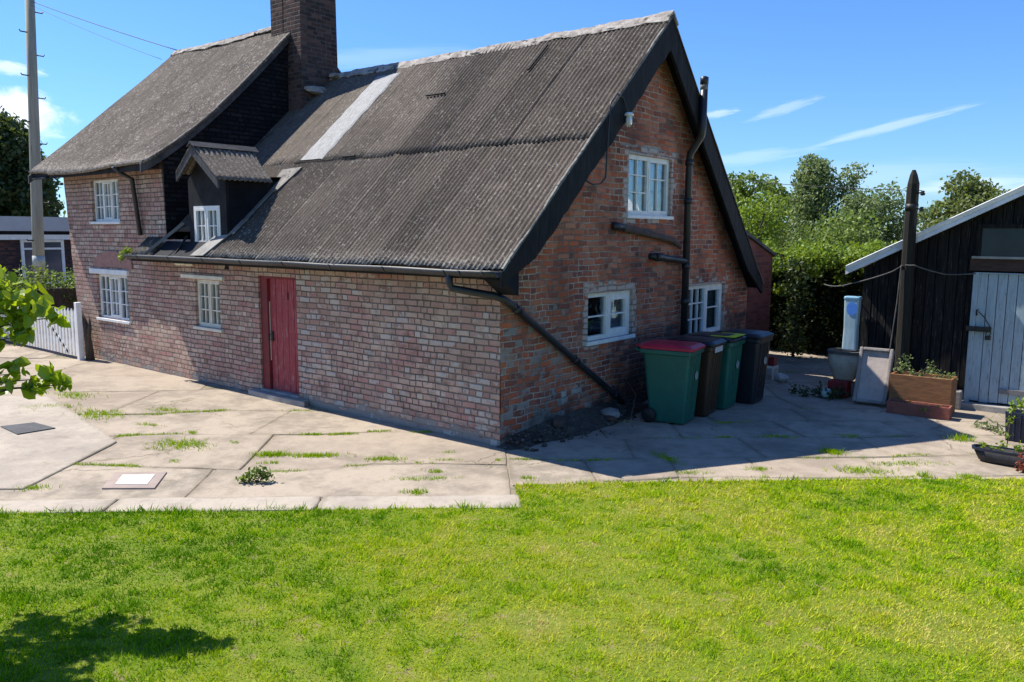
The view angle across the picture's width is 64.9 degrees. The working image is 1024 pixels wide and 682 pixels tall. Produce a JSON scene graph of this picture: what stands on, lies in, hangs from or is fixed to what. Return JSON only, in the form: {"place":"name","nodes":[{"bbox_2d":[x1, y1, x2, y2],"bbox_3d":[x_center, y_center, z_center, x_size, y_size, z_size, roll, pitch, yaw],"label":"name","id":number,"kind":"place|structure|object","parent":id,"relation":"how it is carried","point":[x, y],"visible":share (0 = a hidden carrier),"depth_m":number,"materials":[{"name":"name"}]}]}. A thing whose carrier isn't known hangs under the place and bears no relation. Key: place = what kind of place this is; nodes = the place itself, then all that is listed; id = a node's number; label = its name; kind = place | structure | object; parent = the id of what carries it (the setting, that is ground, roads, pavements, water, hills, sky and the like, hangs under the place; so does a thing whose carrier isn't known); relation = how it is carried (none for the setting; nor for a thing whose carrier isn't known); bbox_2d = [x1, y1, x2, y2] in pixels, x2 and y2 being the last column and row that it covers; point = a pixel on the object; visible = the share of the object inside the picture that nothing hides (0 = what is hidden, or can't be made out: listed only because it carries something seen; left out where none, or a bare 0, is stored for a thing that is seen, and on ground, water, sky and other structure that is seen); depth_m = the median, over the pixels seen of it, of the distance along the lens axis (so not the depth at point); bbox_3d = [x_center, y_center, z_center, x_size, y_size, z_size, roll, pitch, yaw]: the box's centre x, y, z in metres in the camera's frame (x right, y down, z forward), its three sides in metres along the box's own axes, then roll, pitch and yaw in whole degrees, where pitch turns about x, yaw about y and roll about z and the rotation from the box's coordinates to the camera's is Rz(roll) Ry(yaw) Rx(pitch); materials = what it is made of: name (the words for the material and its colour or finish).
{"place":"outdoors","nodes":[
{"label":"outdoors","id":0,"kind":"place"},
{"bbox_2d":[0,396,520,513],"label":"concrete path","id":1,"kind":"structure","parent":0,"point":[68,440],"depth_m":8.13,"materials":[{"name":"beige concrete"}]},
{"bbox_2d":[0,422,54,434],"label":"drain cover","id":2,"kind":"object","parent":1,"relation":"on","point":[23,428],"visible":1,"depth_m":10.14,"materials":[{"name":"grey metal"}]},
{"bbox_2d":[0,472,1023,681],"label":"lawn","id":3,"kind":"structure","parent":0,"point":[521,661],"depth_m":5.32,"materials":[{"name":"green plant"}]},
{"bbox_2d":[0,265,71,399],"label":"leafy shrub","id":4,"kind":"object","parent":3,"relation":"on","point":[22,319],"visible":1,"depth_m":5.06,"materials":[{"name":"green plant"}]},
{"bbox_2d":[0,244,1023,509],"bbox_3d":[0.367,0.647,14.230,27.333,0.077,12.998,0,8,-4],"label":"paving","id":5,"kind":"structure","parent":0,"point":[476,469],"depth_m":9.56,"materials":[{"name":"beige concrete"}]},
{"bbox_2d":[0,105,65,216],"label":"tall tree","id":6,"kind":"object","parent":5,"relation":"on","point":[15,197],"visible":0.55,"depth_m":44.53,"materials":[{"name":"green plant"}]},
{"bbox_2d":[19,0,49,286],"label":"telegraph pole","id":7,"kind":"object","parent":5,"relation":"on","point":[37,226],"visible":0.92,"depth_m":23.34,"materials":[{"name":"grey wood"}]},
{"bbox_2d":[32,5,161,59],"bbox_3d":[-10.810,-7.961,20.528,8.067,2.610,0.009,7,10,42],"label":"overhead wire","id":8,"kind":"object","parent":7,"relation":"attached to","point":[99,35],"visible":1,"depth_m":19.89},
{"bbox_2d":[31,1,175,49],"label":"overhead wire","id":9,"kind":"object","parent":7,"relation":"attached to","point":[106,27],"visible":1,"depth_m":20.24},
{"bbox_2d":[0,216,75,288],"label":"bungalow","id":10,"kind":"object","parent":5,"relation":"on","point":[15,244],"visible":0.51,"depth_m":29.04,"materials":[{"name":"brown brick"}]},
{"bbox_2d":[20,240,65,283],"bbox_3d":[-17.105,-2.886,29.438,0.060,1.600,1.460,6,10,38],"label":"window","id":11,"kind":"structure","parent":10,"relation":"in","point":[54,249],"depth_m":29.60,"materials":[{"name":"white paint"}]},
{"bbox_2d":[3,260,76,338],"bbox_3d":[-12.136,-0.900,18.383,2.375,1.861,6.750,6,10,38],"label":"hedge","id":12,"kind":"object","parent":5,"relation":"on","point":[65,296],"visible":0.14,"depth_m":19.54,"materials":[{"name":"green plant"}]},
{"bbox_2d":[0,302,84,359],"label":"picket fence","id":13,"kind":"object","parent":5,"relation":"on","point":[60,336],"visible":0.58,"depth_m":16.08,"materials":[{"name":"white paint"}]},
{"bbox_2d":[82,311,94,360],"bbox_3d":[-8.292,-0.098,15.714,0.287,0.992,0.166,3,8,16],"label":"tree stump","id":14,"kind":"object","parent":5,"relation":"on","point":[89,349],"visible":0.96,"depth_m":15.67,"materials":[{"name":"brown wood"}]},
{"bbox_2d":[102,472,166,488],"bbox_3d":[-3.809,1.404,8.125,0.525,0.023,0.629,-1,8,-11],"label":"inspection cover","id":15,"kind":"object","parent":5,"relation":"on","point":[134,480],"visible":1,"depth_m":8.08,"materials":[{"name":"metal"}]},
{"bbox_2d":[235,465,276,482],"bbox_3d":[-2.563,1.348,8.084,0.412,0.217,0.200,-1,8,-8],"label":"weed","id":16,"kind":"object","parent":5,"relation":"on","point":[252,473],"visible":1,"depth_m":8.07,"materials":[{"name":"green plant"}]},
{"bbox_2d":[28,0,763,445],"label":"cottage","id":17,"kind":"structure","parent":5,"relation":"on","point":[454,244],"depth_m":11.88,"materials":[{"name":"brick"}]},
{"bbox_2d":[90,179,121,223],"bbox_3d":[-7.580,-2.602,15.092,1.180,0.820,0.145,6,10,38],"label":"window","id":18,"kind":"structure","parent":17,"relation":"in","point":[106,191],"depth_m":15.15,"materials":[{"name":"white paint"}]},
{"bbox_2d":[96,274,130,324],"bbox_3d":[-7.539,-0.808,15.292,1.330,0.890,0.145,6,10,38],"label":"window","id":19,"kind":"structure","parent":17,"relation":"in","point":[114,290],"depth_m":15.35,"materials":[{"name":"white paint"}]},
{"bbox_2d":[117,246,132,262],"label":"gutter weed","id":20,"kind":"object","parent":17,"relation":"on","point":[126,251],"visible":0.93,"depth_m":13.91,"materials":[{"name":"green plant"}]},
{"bbox_2d":[193,206,220,241],"bbox_3d":[-4.881,-1.853,12.963,0.760,0.630,0.066,6,10,38],"label":"dormer window","id":21,"kind":"structure","parent":17,"relation":"in","point":[207,222],"depth_m":12.94,"materials":[{"name":"white paint"}]},
{"bbox_2d":[193,279,222,332],"bbox_3d":[-4.960,-0.586,13.220,0.840,0.830,0.145,6,10,38],"label":"window","id":22,"kind":"structure","parent":17,"relation":"in","point":[208,290],"depth_m":13.25,"materials":[{"name":"beige paint"}]},
{"bbox_2d":[260,276,298,393],"bbox_3d":[-3.459,-0.077,12.083,0.940,1.780,0.136,6,10,38],"label":"door","id":23,"kind":"structure","parent":17,"relation":"in","point":[277,294],"depth_m":12.14,"materials":[{"name":"red paint"}]},
{"bbox_2d":[586,93,627,184],"bbox_3d":[1.212,-2.551,10.182,0.808,1.179,0.090,-7,10,-43],"label":"cable","id":24,"kind":"object","parent":17,"relation":"attached to","point":[612,100],"visible":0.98,"depth_m":10.14,"materials":[{"name":"black plastic"}]},
{"bbox_2d":[585,290,634,345],"bbox_3d":[1.340,-0.338,11.179,0.145,0.690,1.250,6,10,38],"label":"window","id":25,"kind":"structure","parent":17,"relation":"in","point":[608,312],"depth_m":11.18,"materials":[{"name":"white paint"}]},
{"bbox_2d":[624,112,633,126],"bbox_3d":[1.512,-2.868,10.431,0.128,0.199,0.128,6,10,38],"label":"wall lamp","id":26,"kind":"object","parent":17,"relation":"attached to","point":[628,115],"visible":1,"depth_m":10.40,"materials":[{"name":"white paint"}]},
{"bbox_2d":[626,154,673,219],"bbox_3d":[1.984,-2.223,11.718,0.145,0.890,1.350,6,10,38],"label":"window","id":27,"kind":"structure","parent":17,"relation":"in","point":[648,176],"depth_m":11.74,"materials":[{"name":"white paint"}]},
{"bbox_2d":[687,283,721,333],"bbox_3d":[3.196,-0.518,13.538,0.066,0.860,1.360,6,10,38],"label":"window","id":28,"kind":"structure","parent":17,"relation":"in","point":[704,306],"depth_m":13.55,"materials":[{"name":"white paint"}]},
{"bbox_2d":[13,370,981,495],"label":"paving weeds","id":29,"kind":"object","parent":5,"relation":"on","point":[278,453],"visible":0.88,"depth_m":9.11,"materials":[{"name":"green plant"}]},
{"bbox_2d":[497,397,647,451],"bbox_3d":[1.177,1.032,10.458,0.850,0.219,3.300,6,10,38],"label":"rubble heap","id":30,"kind":"object","parent":5,"relation":"on","point":[584,421],"visible":0.84,"depth_m":10.23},
{"bbox_2d":[600,407,619,417],"bbox_3d":[1.336,0.968,10.909,0.276,0.142,0.252,-3,8,-25],"label":"stone","id":31,"kind":"object","parent":30,"relation":"on","point":[610,411],"visible":0.86,"depth_m":10.82,"materials":[{"name":"grey stone"}]},
{"bbox_2d":[606,416,617,421],"bbox_3d":[1.328,1.042,10.719,0.163,0.093,0.127,6,10,38],"label":"stone","id":32,"kind":"object","parent":30,"relation":"on","point":[611,418],"visible":1,"depth_m":10.68,"materials":[{"name":"stone"}]},
{"bbox_2d":[623,379,636,417],"bbox_3d":[1.659,0.786,11.128,0.156,0.420,0.666,0,8,-1],"label":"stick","id":33,"kind":"object","parent":5,"relation":"on","point":[634,398],"visible":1,"depth_m":11.13,"materials":[{"name":"brown wood"}]},
{"bbox_2d":[634,339,705,423],"bbox_3d":[2.111,0.535,10.859,0.828,1.072,0.600,5,9,31],"label":"wheelie bin","id":34,"kind":"object","parent":5,"relation":"on","point":[672,368],"visible":1,"depth_m":10.62,"materials":[{"name":"green plastic"}]},
{"bbox_2d":[663,335,726,415],"bbox_3d":[2.523,0.474,11.333,0.828,1.072,0.600,5,9,33],"label":"wheelie bin","id":35,"kind":"object","parent":5,"relation":"on","point":[709,377],"visible":0.4,"depth_m":11.05,"materials":[{"name":"brown plastic"}]},
{"bbox_2d":[685,331,746,408],"bbox_3d":[2.923,0.415,11.792,0.828,1.072,0.600,6,9,35],"label":"wheelie bin","id":36,"kind":"object","parent":5,"relation":"on","point":[729,373],"visible":0.36,"depth_m":11.51,"materials":[{"name":"green plastic"}]},
{"bbox_2d":[713,328,773,403],"bbox_3d":[3.450,0.364,12.188,0.828,1.072,0.600,6,10,36],"label":"wheelie bin","id":37,"kind":"object","parent":5,"relation":"on","point":[753,365],"visible":0.48,"depth_m":11.90,"materials":[{"name":"black plastic"}]},
{"bbox_2d":[746,230,775,330],"bbox_3d":[3.274,-1.034,16.855,3.750,2.800,2.000,6,10,38],"label":"extension","id":38,"kind":"object","parent":5,"relation":"on","point":[758,303],"visible":0.19,"depth_m":16.00,"materials":[{"name":"red brick"}]},
{"bbox_2d":[727,170,796,247],"bbox_3d":[9.416,-4.178,31.719,3.890,4.984,3.852,6,10,38],"label":"domed tree","id":39,"kind":"object","parent":5,"relation":"on","point":[745,192],"visible":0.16,"depth_m":30.71,"materials":[{"name":"green plant"}]},
{"bbox_2d":[734,185,799,252],"bbox_3d":[6.898,-2.635,23.909,2.848,3.956,3.353,-4,9,-28],"label":"garden bush","id":40,"kind":"object","parent":5,"relation":"on","point":[765,232],"visible":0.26,"depth_m":23.24,"materials":[{"name":"green plant"}]},
{"bbox_2d":[767,365,778,379],"bbox_3d":[4.470,0.538,14.064,0.280,0.240,0.200,6,10,38],"label":"stool","id":41,"kind":"object","parent":5,"relation":"on","point":[774,370],"visible":0.43,"depth_m":13.93,"materials":[{"name":"beige paint"}]},
{"bbox_2d":[767,355,778,365],"bbox_3d":[4.487,0.343,14.025,0.230,0.153,0.190,6,10,38],"label":"red box","id":42,"kind":"object","parent":41,"relation":"on","point":[772,360],"visible":0.61,"depth_m":13.94,"materials":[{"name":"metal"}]},
{"bbox_2d":[775,373,788,381],"bbox_3d":[4.618,0.631,13.763,0.177,0.168,0.240,-3,8,-23],"label":"stone","id":43,"kind":"object","parent":5,"relation":"on","point":[780,377],"visible":1,"depth_m":13.71,"materials":[{"name":"grey stone"}]},
{"bbox_2d":[788,380,848,400],"bbox_3d":[4.722,0.768,12.492,0.941,0.334,0.360,6,9,34],"label":"weed","id":44,"kind":"object","parent":5,"relation":"on","point":[818,392],"visible":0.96,"depth_m":12.46,"materials":[{"name":"green plant"}]},
{"bbox_2d":[764,153,876,251],"bbox_3d":[11.068,-4.122,29.524,3.048,5.460,3.503,-2,8,-16],"label":"poplar tree","id":45,"kind":"object","parent":5,"relation":"on","point":[811,200],"visible":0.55,"depth_m":28.84,"materials":[{"name":"green plant"}]},
{"bbox_2d":[821,388,831,397],"bbox_3d":[4.834,0.793,12.401,0.156,0.140,0.156,6,10,38],"label":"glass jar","id":46,"kind":"object","parent":5,"relation":"on","point":[823,393],"visible":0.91,"depth_m":12.35,"materials":[{"name":"glass"}]},
{"bbox_2d":[761,236,898,354],"bbox_3d":[6.650,-1.034,17.229,6.662,2.638,2.667,6,10,38],"label":"hedge","id":47,"kind":"object","parent":5,"relation":"on","point":[829,264],"visible":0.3,"depth_m":16.85,"materials":[{"name":"green plant"}]},
{"bbox_2d":[773,258,821,356],"bbox_3d":[5.798,-0.648,16.409,0.998,2.085,0.754,6,10,38],"label":"climbing ivy","id":48,"kind":"object","parent":47,"relation":"attached to","point":[793,341],"visible":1,"depth_m":16.37,"materials":[{"name":"green plant"}]},
{"bbox_2d":[787,206,889,249],"bbox_3d":[8.390,-1.896,21.128,2.807,3.257,3.097,-2,8,-17],"label":"garden bush","id":49,"kind":"object","parent":5,"relation":"on","point":[849,233],"visible":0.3,"depth_m":20.73,"materials":[{"name":"green plant"}]},
{"bbox_2d":[827,379,850,397],"bbox_3d":[5.100,0.738,12.565,0.300,0.250,0.200,6,10,38],"label":"red crate","id":50,"kind":"object","parent":5,"relation":"on","point":[836,383],"visible":0.76,"depth_m":12.48,"materials":[{"name":"red plastic"}]},
{"bbox_2d":[827,348,859,395],"bbox_3d":[5.246,0.491,12.713,0.530,0.700,0.430,6,10,38],"label":"stone basin","id":51,"kind":"object","parent":5,"relation":"on","point":[843,364],"visible":0.56,"depth_m":12.56,"materials":[{"name":"grey stone"}]},
{"bbox_2d":[842,296,861,350],"bbox_3d":[5.325,-0.278,12.639,0.240,0.845,0.176,6,10,38],"label":"plastic container","id":52,"kind":"object","parent":51,"relation":"on","point":[852,307],"visible":1,"depth_m":12.57,"materials":[{"name":"white plastic"}]},
{"bbox_2d":[852,347,894,405],"bbox_3d":[5.373,0.518,11.983,0.470,0.815,0.374,6,10,37],"label":"stone tray","id":53,"kind":"object","parent":5,"relation":"on","point":[872,378],"visible":0.96,"depth_m":11.98,"materials":[{"name":"grey stone"}]},
{"bbox_2d":[825,177,933,250],"bbox_3d":[12.119,-3.267,27.222,3.648,4.440,3.052,-1,8,-13],"label":"willow tree","id":54,"kind":"object","parent":5,"relation":"on","point":[861,199],"visible":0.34,"depth_m":26.63,"materials":[{"name":"green plant"}]},
{"bbox_2d":[894,170,924,371],"bbox_3d":[5.875,-0.757,11.931,0.181,3.491,0.262,-4,9,-28],"label":"timber post","id":55,"kind":"object","parent":5,"relation":"on","point":[907,276],"visible":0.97,"depth_m":11.87,"materials":[{"name":"black wood"}]},
{"bbox_2d":[729,179,921,190],"bbox_3d":[4.607,-2.648,13.376,0.009,0.470,4.398,-5,10,-37],"label":"overhead wire","id":56,"kind":"object","parent":55,"relation":"attached to","point":[820,186],"visible":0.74,"depth_m":12.94,"materials":[{"name":"black metal"}]},
{"bbox_2d":[824,265,902,286],"bbox_3d":[5.449,-1.064,13.116,0.455,0.458,2.490,0,8,-4],"label":"cable","id":57,"kind":"object","parent":55,"relation":"attached to","point":[863,280],"visible":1,"depth_m":12.39,"materials":[{"name":"grey rubber"}]},
{"bbox_2d":[889,265,901,349],"bbox_3d":[5.677,-0.248,12.003,0.132,1.761,0.025,1,8,8],"label":"cable","id":58,"kind":"object","parent":55,"relation":"attached to","point":[896,307],"visible":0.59,"depth_m":11.96,"materials":[{"name":"grey rubber"}]},
{"bbox_2d":[905,264,975,274],"bbox_3d":[6.234,-1.036,11.764,0.923,0.150,0.169,3,8,18],"label":"cable","id":59,"kind":"object","parent":55,"relation":"attached to","point":[939,272],"visible":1,"depth_m":11.79,"materials":[{"name":"grey rubber"}]},
{"bbox_2d":[886,398,952,419],"bbox_3d":[5.694,0.954,11.281,0.800,0.170,0.220,6,10,36],"label":"terracotta trough","id":60,"kind":"object","parent":5,"relation":"on","point":[942,412],"visible":1,"depth_m":11.20,"materials":[{"name":"red ceramic"}]},
{"bbox_2d":[898,400,941,412],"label":"trough plants","id":61,"kind":"object","parent":60,"relation":"in","point":[924,409],"visible":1,"depth_m":11.14,"materials":[{"name":"green plant"}]},
{"bbox_2d":[889,370,956,413],"bbox_3d":[5.877,0.743,11.545,0.800,0.520,0.360,6,10,38],"label":"planter","id":62,"kind":"object","parent":5,"relation":"on","point":[927,388],"visible":0.59,"depth_m":11.39,"materials":[{"name":"brown wood"}]},
{"bbox_2d":[892,353,957,379],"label":"planter plants","id":63,"kind":"object","parent":62,"relation":"in","point":[914,371],"visible":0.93,"depth_m":11.53,"materials":[{"name":"green plant"}]},
{"bbox_2d":[845,185,1023,413],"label":"timber shed","id":64,"kind":"structure","parent":5,"relation":"on","point":[968,330],"depth_m":11.72,"materials":[{"name":"black wood"}]},
{"bbox_2d":[963,272,1023,404],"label":"door","id":65,"kind":"structure","parent":64,"relation":"in","point":[980,327],"depth_m":11.50,"materials":[{"name":"blue paint"}]},
{"bbox_2d":[976,224,1023,255],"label":"window frame","id":66,"kind":"structure","parent":64,"relation":"in","point":[980,226],"depth_m":11.45,"materials":[{"name":"black wood"}]},
{"bbox_2d":[955,389,962,408],"bbox_3d":[6.462,0.845,11.743,0.160,0.270,0.180,6,9,35],"label":"stone block","id":67,"kind":"object","parent":5,"relation":"on","point":[959,395],"depth_m":11.65,"materials":[{"name":"grey stone"}]},
{"bbox_2d":[917,167,1010,232],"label":"distant tree","id":68,"kind":"object","parent":5,"relation":"on","point":[972,191],"visible":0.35,"depth_m":40.64,"materials":[{"name":"green plant"}]},
{"bbox_2d":[972,415,1004,434],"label":"weed","id":69,"kind":"object","parent":5,"relation":"on","point":[988,427],"visible":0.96,"depth_m":10.42,"materials":[{"name":"green plant"}]},
{"bbox_2d":[972,444,1023,467],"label":"black trough","id":70,"kind":"object","parent":5,"relation":"on","point":[1008,457],"visible":0.92,"depth_m":8.86,"materials":[{"name":"plastic"}]},
{"bbox_2d":[979,440,1023,454],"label":"seedlings","id":71,"kind":"object","parent":70,"relation":"on","point":[1018,448],"visible":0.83,"depth_m":8.89,"materials":[{"name":"green plant"}]},
{"bbox_2d":[995,408,1013,446],"bbox_3d":[5.727,1.038,9.325,0.164,0.541,0.164,-3,8,-23],"label":"tall weed","id":72,"kind":"object","parent":5,"relation":"on","point":[1006,436],"visible":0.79,"depth_m":9.33,"materials":[{"name":"green plant"}]},
{"bbox_2d":[1005,409,1023,442],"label":"navy planter","id":73,"kind":"object","parent":5,"relation":"on","point":[1016,429],"visible":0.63,"depth_m":9.84,"materials":[{"name":"plastic"}]},
{"bbox_2d":[1006,397,1023,423],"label":"planter plants","id":74,"kind":"object","parent":73,"relation":"in","point":[1020,403],"visible":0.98,"depth_m":9.86,"materials":[{"name":"green plant"}]},
{"bbox_2d":[1014,452,1023,472],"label":"red plant","id":75,"kind":"object","parent":5,"relation":"on","point":[1020,468],"visible":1,"depth_m":8.58,"materials":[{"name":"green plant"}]},
{"bbox_2d":[0,0,1023,237],"label":"sky","id":76,"kind":"structure","parent":0,"point":[934,89],"materials":[{"name":"blue"}]}
]}

